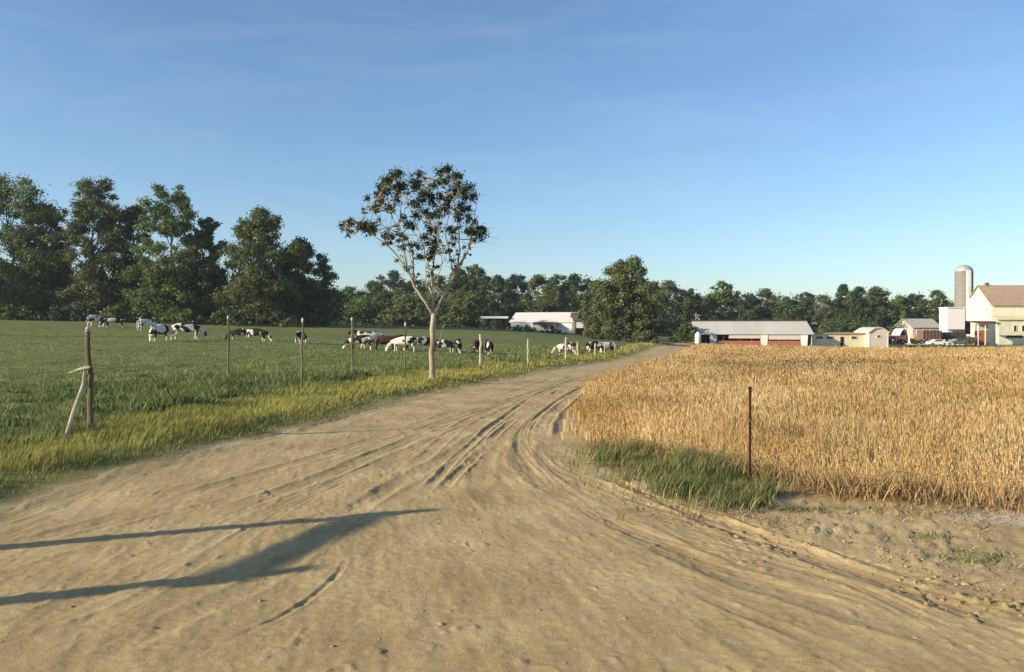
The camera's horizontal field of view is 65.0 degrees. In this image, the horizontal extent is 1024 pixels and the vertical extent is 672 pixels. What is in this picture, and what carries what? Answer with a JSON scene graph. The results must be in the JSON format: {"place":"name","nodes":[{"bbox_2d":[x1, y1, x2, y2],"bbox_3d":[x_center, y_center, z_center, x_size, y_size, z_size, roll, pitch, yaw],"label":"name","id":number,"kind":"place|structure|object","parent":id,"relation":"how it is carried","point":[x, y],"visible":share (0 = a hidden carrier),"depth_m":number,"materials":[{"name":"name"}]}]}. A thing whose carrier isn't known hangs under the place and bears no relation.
{"place":"outdoors","nodes":[
{"label":"outdoors","id":0,"kind":"place"},
{"bbox_2d":[0,342,664,505],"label":"verge grass","id":1,"kind":"structure","parent":0,"point":[296,399],"depth_m":15.88,"materials":[{"name":"green plant"}]},
{"bbox_2d":[0,342,1023,671],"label":"dirt road","id":2,"kind":"structure","parent":0,"point":[308,510],"depth_m":6.52,"materials":[{"name":"beige soil"}]},
{"bbox_2d":[1,436,1023,663],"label":"dirt crumbs","id":3,"kind":"object","parent":2,"relation":"on","point":[943,599],"visible":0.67,"depth_m":7.13,"materials":[{"name":"soil"}]},
{"bbox_2d":[0,320,1023,604],"bbox_3d":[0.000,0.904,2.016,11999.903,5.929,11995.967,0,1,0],"label":"ground","id":4,"kind":"structure","parent":0,"point":[898,530],"depth_m":13.26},
{"bbox_2d":[0,304,49,320],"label":"bush","id":5,"kind":"object","parent":4,"relation":"on","point":[12,313],"visible":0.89,"depth_m":111.88,"materials":[{"name":"green plant"}]},
{"bbox_2d":[0,172,73,315],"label":"broadleaf tree","id":6,"kind":"object","parent":4,"relation":"on","point":[13,237],"visible":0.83,"depth_m":120.02,"materials":[{"name":"green plant"}]},
{"bbox_2d":[7,201,76,317],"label":"broadleaf tree","id":7,"kind":"object","parent":4,"relation":"on","point":[61,280],"visible":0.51,"depth_m":122.90,"materials":[{"name":"green plant"}]},
{"bbox_2d":[39,304,90,321],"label":"bush","id":8,"kind":"object","parent":4,"relation":"on","point":[72,315],"visible":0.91,"depth_m":115.23,"materials":[{"name":"green plant"}]},
{"bbox_2d":[34,175,136,318],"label":"broadleaf tree","id":9,"kind":"object","parent":4,"relation":"on","point":[89,208],"visible":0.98,"depth_m":120.21,"materials":[{"name":"green plant"}]},
{"bbox_2d":[86,315,105,326],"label":"cow","id":10,"kind":"object","parent":4,"relation":"on","point":[94,318],"visible":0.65,"depth_m":85.48},
{"bbox_2d":[99,316,125,327],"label":"cow","id":11,"kind":"object","parent":4,"relation":"on","point":[115,319],"visible":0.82,"depth_m":85.78},
{"bbox_2d":[99,303,139,322],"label":"bush","id":12,"kind":"object","parent":4,"relation":"on","point":[121,309],"visible":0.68,"depth_m":111.52,"materials":[{"name":"green plant"}]},
{"bbox_2d":[106,205,164,317],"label":"broadleaf tree","id":13,"kind":"object","parent":4,"relation":"on","point":[131,215],"visible":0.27,"depth_m":124.67,"materials":[{"name":"green plant"}]},
{"bbox_2d":[136,319,157,330],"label":"cow","id":14,"kind":"object","parent":4,"relation":"on","point":[144,322],"visible":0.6,"depth_m":77.55},
{"bbox_2d":[147,324,172,341],"bbox_3d":[-24.963,-0.188,56.854,0.739,1.313,2.659,0,1,13],"label":"cow","id":15,"kind":"object","parent":4,"relation":"on","point":[164,329],"visible":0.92,"depth_m":56.73},
{"bbox_2d":[109,182,214,322],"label":"broadleaf tree","id":16,"kind":"object","parent":4,"relation":"on","point":[165,299],"visible":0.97,"depth_m":117.76,"materials":[{"name":"green plant"}]},
{"bbox_2d":[157,308,210,324],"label":"bush","id":17,"kind":"object","parent":4,"relation":"on","point":[185,315],"visible":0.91,"depth_m":113.26,"materials":[{"name":"green plant"}]},
{"bbox_2d":[171,323,208,339],"bbox_3d":[-24.864,-0.337,62.023,2.741,1.369,0.641,0,1,-15],"label":"cow","id":18,"kind":"object","parent":4,"relation":"on","point":[185,327],"visible":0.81,"depth_m":61.77},
{"bbox_2d":[175,217,230,320],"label":"broadleaf tree","id":19,"kind":"object","parent":4,"relation":"on","point":[206,231],"visible":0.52,"depth_m":122.98,"materials":[{"name":"green plant"}]},
{"bbox_2d":[210,307,252,325],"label":"bush","id":20,"kind":"object","parent":4,"relation":"on","point":[221,318],"visible":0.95,"depth_m":112.56,"materials":[{"name":"green plant"}]},
{"bbox_2d":[225,328,251,339],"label":"cow","id":21,"kind":"object","parent":4,"relation":"on","point":[238,331],"visible":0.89,"depth_m":63.81},
{"bbox_2d":[196,205,314,323],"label":"broadleaf tree","id":22,"kind":"object","parent":4,"relation":"on","point":[262,225],"visible":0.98,"depth_m":116.02,"materials":[{"name":"green plant"}]},
{"bbox_2d":[245,328,272,340],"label":"cow","id":23,"kind":"object","parent":4,"relation":"on","point":[258,332],"visible":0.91,"depth_m":63.82},
{"bbox_2d":[245,311,305,326],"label":"bush","id":24,"kind":"object","parent":4,"relation":"on","point":[280,322],"visible":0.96,"depth_m":115.05,"materials":[{"name":"green plant"}]},
{"bbox_2d":[295,331,306,343],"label":"cow","id":25,"kind":"object","parent":4,"relation":"on","point":[298,334],"visible":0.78,"depth_m":61.35},
{"bbox_2d":[267,236,340,325],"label":"broadleaf tree","id":26,"kind":"object","parent":4,"relation":"on","point":[314,299],"visible":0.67,"depth_m":119.57,"materials":[{"name":"green plant"}]},
{"bbox_2d":[2,316,605,438],"bbox_3d":[-4.841,0.496,30.548,8.030,2.666,53.490,0,1,16],"label":"wire fence","id":27,"kind":"object","parent":4,"relation":"on","point":[89,368],"visible":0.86,"depth_m":13.85,"materials":[{"name":"brown wood"}]},
{"bbox_2d":[0,328,608,449],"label":"pasture grass","id":28,"kind":"structure","parent":4,"relation":"on","point":[5,439],"depth_m":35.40,"materials":[{"name":"green plant"}]},
{"bbox_2d":[295,310,329,326],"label":"bush","id":29,"kind":"object","parent":4,"relation":"on","point":[313,319],"visible":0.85,"depth_m":119.45,"materials":[{"name":"green plant"}]},
{"bbox_2d":[340,285,363,322],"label":"woodland tree","id":30,"kind":"object","parent":4,"relation":"on","point":[348,293],"visible":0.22,"depth_m":204.68,"materials":[{"name":"green plant"}]},
{"bbox_2d":[342,335,374,349],"bbox_3d":[-10.689,0.479,56.006,2.260,1.129,0.528,0,1,-5],"label":"cow","id":31,"kind":"object","parent":4,"relation":"on","point":[363,339],"visible":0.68,"depth_m":55.84},
{"bbox_2d":[347,330,386,348],"bbox_3d":[-10.392,0.281,57.986,2.892,1.480,0.758,0,1,-13],"label":"cow","id":32,"kind":"object","parent":4,"relation":"on","point":[373,334],"visible":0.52,"depth_m":57.80},
{"bbox_2d":[332,294,403,325],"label":"bush","id":33,"kind":"object","parent":4,"relation":"on","point":[358,310],"visible":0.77,"depth_m":173.20,"materials":[{"name":"green plant"}]},
{"bbox_2d":[358,280,387,324],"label":"woodland tree","id":34,"kind":"object","parent":4,"relation":"on","point":[369,284],"visible":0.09,"depth_m":211.81,"materials":[{"name":"green plant"}]},
{"bbox_2d":[372,334,403,349],"bbox_3d":[-8.738,0.484,57.030,2.331,1.209,0.512,0,1,-10],"label":"cow","id":35,"kind":"object","parent":4,"relation":"on","point":[383,339],"visible":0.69,"depth_m":56.80},
{"bbox_2d":[368,269,413,325],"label":"woodland tree","id":36,"kind":"object","parent":4,"relation":"on","point":[393,275],"visible":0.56,"depth_m":204.66,"materials":[{"name":"green plant"}]},
{"bbox_2d":[385,336,417,351],"bbox_3d":[-7.546,0.590,55.025,2.326,1.162,0.544,0,1,5],"label":"cow","id":37,"kind":"object","parent":4,"relation":"on","point":[400,340],"visible":0.9,"depth_m":54.82},
{"bbox_2d":[370,292,436,325],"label":"tree","id":38,"kind":"object","parent":4,"relation":"on","point":[399,315],"visible":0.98,"depth_m":169.82,"materials":[{"name":"green plant"}]},
{"bbox_2d":[402,278,428,325],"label":"woodland tree","id":39,"kind":"object","parent":4,"relation":"on","point":[420,288],"visible":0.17,"depth_m":213.43,"materials":[{"name":"green plant"}]},
{"bbox_2d":[337,162,495,378],"bbox_3d":[-3.206,-1.987,28.182,5.371,8.068,5.089,0,1,29],"label":"lone tree","id":40,"kind":"object","parent":4,"relation":"on","point":[459,188],"visible":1,"depth_m":27.78,"materials":[{"name":"green plant"}]},
{"bbox_2d":[403,337,429,350],"bbox_3d":[-6.453,0.625,55.999,2.261,1.129,0.528,0,1,-10],"label":"cow","id":41,"kind":"object","parent":4,"relation":"on","point":[423,341],"visible":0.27,"depth_m":55.81},
{"bbox_2d":[415,275,465,326],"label":"woodland tree","id":42,"kind":"object","parent":4,"relation":"on","point":[443,308],"visible":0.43,"depth_m":199.33,"materials":[{"name":"green plant"}]},
{"bbox_2d":[435,339,461,352],"bbox_3d":[-4.420,0.753,54.012,2.076,1.037,0.485,0,1,-5],"label":"cow","id":43,"kind":"object","parent":4,"relation":"on","point":[445,343],"visible":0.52,"depth_m":53.83},
{"bbox_2d":[450,339,461,351],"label":"cow","id":44,"kind":"object","parent":4,"relation":"on","point":[457,341],"visible":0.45,"depth_m":54.57},
{"bbox_2d":[436,290,491,327],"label":"tree","id":45,"kind":"object","parent":4,"relation":"on","point":[463,317],"visible":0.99,"depth_m":168.97,"materials":[{"name":"green plant"}]},
{"bbox_2d":[437,268,490,327],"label":"woodland tree","id":46,"kind":"object","parent":4,"relation":"on","point":[459,285],"visible":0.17,"depth_m":206.14,"materials":[{"name":"green plant"}]},
{"bbox_2d":[0,259,952,335],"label":"woods","id":47,"kind":"object","parent":4,"relation":"on","point":[334,316],"visible":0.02,"depth_m":227.60,"materials":[{"name":"green plant"}]},
{"bbox_2d":[455,263,498,327],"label":"woodland tree","id":48,"kind":"object","parent":4,"relation":"on","point":[474,269],"visible":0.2,"depth_m":210.93,"materials":[{"name":"green plant"}]},
{"bbox_2d":[473,340,484,353],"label":"cow","id":49,"kind":"object","parent":4,"relation":"on","point":[476,343],"visible":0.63,"depth_m":52.32},
{"bbox_2d":[485,339,493,354],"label":"cow","id":50,"kind":"object","parent":4,"relation":"on","point":[489,344],"visible":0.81,"depth_m":52.38},
{"bbox_2d":[481,316,507,328],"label":"carport","id":51,"kind":"object","parent":4,"relation":"on","point":[494,317],"visible":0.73,"depth_m":147.97,"materials":[{"name":"white paint"}]},
{"bbox_2d":[477,274,518,328],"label":"woodland tree","id":52,"kind":"object","parent":4,"relation":"on","point":[503,307],"visible":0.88,"depth_m":202.69,"materials":[{"name":"green plant"}]},
{"bbox_2d":[499,273,532,328],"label":"woodland tree","id":53,"kind":"object","parent":4,"relation":"on","point":[522,285],"visible":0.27,"depth_m":210.10,"materials":[{"name":"green plant"}]},
{"bbox_2d":[505,326,536,331],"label":"bush","id":54,"kind":"object","parent":4,"relation":"on","point":[527,329],"visible":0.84,"depth_m":138.95,"materials":[{"name":"green plant"}]},
{"bbox_2d":[510,274,571,313],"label":"woodland tree","id":55,"kind":"object","parent":4,"relation":"on","point":[539,302],"visible":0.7,"depth_m":201.47,"materials":[{"name":"green plant"}]},
{"bbox_2d":[509,312,575,333],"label":"barn","id":56,"kind":"structure","parent":4,"relation":"on","point":[550,321],"depth_m":146.66,"materials":[{"name":"paint"}]},
{"bbox_2d":[540,329,566,333],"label":"bush","id":57,"kind":"object","parent":4,"relation":"on","point":[553,331],"visible":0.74,"depth_m":137.32,"materials":[{"name":"green plant"}]},
{"bbox_2d":[541,273,575,309],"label":"woodland tree","id":58,"kind":"object","parent":4,"relation":"on","point":[554,281],"visible":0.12,"depth_m":210.58,"materials":[{"name":"green plant"}]},
{"bbox_2d":[551,342,576,353],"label":"cow","id":59,"kind":"object","parent":4,"relation":"on","point":[571,345],"visible":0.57,"depth_m":54.83},
{"bbox_2d":[550,272,591,311],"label":"woodland tree","id":60,"kind":"object","parent":4,"relation":"on","point":[575,287],"visible":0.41,"depth_m":203.68,"materials":[{"name":"green plant"}]},
{"bbox_2d":[570,312,600,334],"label":"brown shed","id":61,"kind":"structure","parent":4,"relation":"on","point":[580,328],"depth_m":140.42,"materials":[{"name":"metal"}]},
{"bbox_2d":[585,342,606,351],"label":"cow","id":62,"kind":"object","parent":4,"relation":"on","point":[589,345],"visible":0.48,"depth_m":57.65},
{"bbox_2d":[574,279,619,336],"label":"roadside tree","id":63,"kind":"object","parent":4,"relation":"on","point":[591,322],"visible":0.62,"depth_m":126.78,"materials":[{"name":"green plant"}]},
{"bbox_2d":[591,341,617,353],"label":"cow","id":64,"kind":"object","parent":4,"relation":"on","point":[610,345],"visible":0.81,"depth_m":56.85},
{"bbox_2d":[580,328,636,340],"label":"bush","id":65,"kind":"object","parent":4,"relation":"on","point":[607,334],"visible":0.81,"depth_m":111.33,"materials":[{"name":"green plant"}]},
{"bbox_2d":[590,255,671,339],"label":"roadside tree","id":66,"kind":"object","parent":4,"relation":"on","point":[628,290],"visible":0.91,"depth_m":115.86,"materials":[{"name":"green plant"}]},
{"bbox_2d":[623,330,660,343],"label":"bush","id":67,"kind":"object","parent":4,"relation":"on","point":[643,336],"visible":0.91,"depth_m":103.71,"materials":[{"name":"green plant"}]},
{"bbox_2d":[633,280,675,334],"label":"woodland tree","id":68,"kind":"object","parent":4,"relation":"on","point":[649,295],"visible":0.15,"depth_m":214.34,"materials":[{"name":"green plant"}]},
{"bbox_2d":[650,279,696,336],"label":"woodland tree","id":69,"kind":"object","parent":4,"relation":"on","point":[677,315],"visible":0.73,"depth_m":209.29,"materials":[{"name":"green plant"}]},
{"bbox_2d":[666,321,701,342],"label":"bush","id":70,"kind":"object","parent":4,"relation":"on","point":[682,333],"visible":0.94,"depth_m":149.50,"materials":[{"name":"green plant"}]},
{"bbox_2d":[553,432,817,522],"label":"corner grass","id":71,"kind":"structure","parent":4,"relation":"on","point":[679,477],"depth_m":10.35,"materials":[{"name":"green plant"}]},
{"bbox_2d":[676,288,704,329],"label":"woodland tree","id":72,"kind":"object","parent":4,"relation":"on","point":[688,292],"visible":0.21,"depth_m":218.26,"materials":[{"name":"green plant"}]},
{"bbox_2d":[695,332,700,343],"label":"feed bin","id":73,"kind":"object","parent":4,"relation":"on","point":[697,337],"visible":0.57,"depth_m":146.60,"materials":[{"name":"white metal"}]},
{"bbox_2d":[698,297,718,319],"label":"woodland tree","id":74,"kind":"object","parent":4,"relation":"on","point":[706,301],"visible":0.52,"depth_m":211.29,"materials":[{"name":"green plant"}]},
{"bbox_2d":[699,280,743,319],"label":"woodland tree","id":75,"kind":"object","parent":4,"relation":"on","point":[720,300],"visible":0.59,"depth_m":216.08,"materials":[{"name":"green plant"}]},
{"bbox_2d":[748,387,751,479],"bbox_3d":[3.096,1.427,10.477,0.045,1.530,0.040,0,1,-29],"label":"steel post","id":76,"kind":"object","parent":4,"relation":"on","point":[749,441],"visible":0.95,"depth_m":10.46,"materials":[{"name":"brown metal"}]},
{"bbox_2d":[738,293,763,319],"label":"woodland tree","id":77,"kind":"object","parent":4,"relation":"on","point":[747,310],"visible":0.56,"depth_m":212.28,"materials":[{"name":"green plant"}]},
{"bbox_2d":[691,320,813,346],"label":"open barn","id":78,"kind":"structure","parent":4,"relation":"on","point":[773,332],"depth_m":151.42,"materials":[{"name":"metal"}]},
{"bbox_2d":[739,287,789,319],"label":"woodland tree","id":79,"kind":"object","parent":4,"relation":"on","point":[766,293],"visible":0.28,"depth_m":218.14,"materials":[{"name":"green plant"}]},
{"bbox_2d":[764,296,806,319],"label":"woodland tree","id":80,"kind":"object","parent":4,"relation":"on","point":[787,304],"visible":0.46,"depth_m":210.96,"materials":[{"name":"green plant"}]},
{"bbox_2d":[559,343,1023,501],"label":"grain crop","id":81,"kind":"object","parent":4,"relation":"on","point":[961,409],"visible":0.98,"depth_m":15.08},
{"bbox_2d":[791,292,821,323],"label":"woodland tree","id":82,"kind":"object","parent":4,"relation":"on","point":[807,299],"visible":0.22,"depth_m":217.09,"materials":[{"name":"green plant"}]},
{"bbox_2d":[591,453,1023,590],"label":"straw litter","id":83,"kind":"object","parent":4,"relation":"on","point":[881,509],"visible":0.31,"depth_m":8.58,"materials":[{"name":"beige plant"}]},
{"bbox_2d":[594,427,1023,515],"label":"dry weeds","id":84,"kind":"object","parent":4,"relation":"on","point":[862,489],"visible":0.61,"depth_m":9.56,"materials":[{"name":"beige plant"}]},
{"bbox_2d":[795,294,845,331],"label":"woodland tree","id":85,"kind":"object","parent":4,"relation":"on","point":[823,310],"visible":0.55,"depth_m":210.48,"materials":[{"name":"green plant"}]},
{"bbox_2d":[812,332,865,347],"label":"cream shed","id":86,"kind":"structure","parent":4,"relation":"on","point":[838,339],"depth_m":152.01,"materials":[{"name":"beige"}]},
{"bbox_2d":[826,282,853,322],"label":"woodland tree","id":87,"kind":"object","parent":4,"relation":"on","point":[842,289],"visible":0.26,"depth_m":219.40,"materials":[{"name":"green plant"}]},
{"bbox_2d":[815,309,877,331],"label":"bush","id":88,"kind":"object","parent":4,"relation":"on","point":[842,326],"visible":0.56,"depth_m":177.99,"materials":[{"name":"green plant"}]},
{"bbox_2d":[835,285,890,330],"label":"woodland tree","id":89,"kind":"object","parent":4,"relation":"on","point":[854,297],"visible":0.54,"depth_m":210.95,"materials":[{"name":"green plant"}]},
{"bbox_2d":[854,327,889,347],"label":"gabled shed","id":90,"kind":"structure","parent":4,"relation":"on","point":[876,336],"depth_m":150.52,"materials":[{"name":"white paint"}]},
{"bbox_2d":[853,286,910,328],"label":"woodland tree","id":91,"kind":"object","parent":4,"relation":"on","point":[877,291],"visible":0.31,"depth_m":215.61,"materials":[{"name":"green plant"}]},
{"bbox_2d":[760,492,1012,569],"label":"weedy tufts","id":92,"kind":"object","parent":4,"relation":"on","point":[927,534],"visible":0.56,"depth_m":8.01,"materials":[{"name":"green plant"}]},
{"bbox_2d":[885,316,908,344],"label":"bush","id":93,"kind":"object","parent":4,"relation":"on","point":[893,328],"visible":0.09,"depth_m":176.02,"materials":[{"name":"green plant"}]},
{"bbox_2d":[888,335,906,343],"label":"farm wagon","id":94,"kind":"object","parent":4,"relation":"on","point":[896,339],"visible":0.98,"depth_m":156.96,"materials":[{"name":"metal"}]},
{"bbox_2d":[883,298,918,334],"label":"woodland tree","id":95,"kind":"object","parent":4,"relation":"on","point":[900,310],"visible":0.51,"depth_m":210.63,"materials":[{"name":"green plant"}]},
{"bbox_2d":[892,328,910,342],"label":"hoop hut","id":96,"kind":"object","parent":4,"relation":"on","point":[900,331],"visible":0.66,"depth_m":163.13,"materials":[{"name":"white paint"}]},
{"bbox_2d":[910,335,918,343],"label":"round bale","id":97,"kind":"object","parent":4,"relation":"on","point":[913,338],"visible":0.78,"depth_m":158.43,"materials":[{"name":"plant"}]},
{"bbox_2d":[893,319,938,344],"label":"grey outbuilding","id":98,"kind":"structure","parent":4,"relation":"on","point":[913,326],"depth_m":172.99,"materials":[{"name":"white paint"}]},
{"bbox_2d":[903,293,928,318],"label":"woodland tree","id":99,"kind":"object","parent":4,"relation":"on","point":[914,297],"visible":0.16,"depth_m":219.85,"materials":[{"name":"green plant"}]},
{"bbox_2d":[914,330,941,343],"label":"farm wagon","id":100,"kind":"object","parent":4,"relation":"on","point":[926,335],"visible":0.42,"depth_m":152.91,"materials":[{"name":"brown metal"}]},
{"bbox_2d":[911,290,953,323],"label":"woodland tree","id":101,"kind":"object","parent":4,"relation":"on","point":[936,302],"visible":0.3,"depth_m":212.94,"materials":[{"name":"green plant"}]},
{"bbox_2d":[926,339,947,345],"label":"parked car","id":102,"kind":"object","parent":4,"relation":"on","point":[932,342],"visible":1,"depth_m":146.34,"materials":[{"name":"white paint"}]},
{"bbox_2d":[938,307,970,344],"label":"milk house","id":103,"kind":"structure","parent":4,"relation":"on","point":[951,319],"depth_m":159.99,"materials":[{"name":"white paint"}]},
{"bbox_2d":[942,332,966,343],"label":"farm wagon","id":104,"kind":"object","parent":4,"relation":"on","point":[947,336],"visible":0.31,"depth_m":154.91,"materials":[{"name":"green paint"}]},
{"bbox_2d":[947,339,967,344],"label":"parked car","id":105,"kind":"object","parent":4,"relation":"on","point":[955,341],"visible":1,"depth_m":148.46,"materials":[{"name":"grey paint"}]},
{"bbox_2d":[954,265,973,343],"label":"silo","id":106,"kind":"object","parent":4,"relation":"on","point":[963,283],"visible":0.55,"depth_m":174.38,"materials":[{"name":"concrete"}]},
{"bbox_2d":[966,337,975,343],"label":"round bale","id":107,"kind":"object","parent":4,"relation":"on","point":[971,340],"visible":0.91,"depth_m":157.42,"materials":[{"name":"plant"}]},
{"bbox_2d":[968,321,1000,344],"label":"red porch","id":108,"kind":"object","parent":4,"relation":"on","point":[981,332],"visible":1,"depth_m":158.60,"materials":[{"name":"white paint"}]},
{"bbox_2d":[969,282,1023,344],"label":"yellow barn","id":109,"kind":"structure","parent":4,"relation":"on","point":[1003,305],"depth_m":165.96,"materials":[{"name":"beige wood"}]},
{"bbox_2d":[0,0,1023,326],"label":"sky","id":110,"kind":"structure","parent":0,"point":[796,147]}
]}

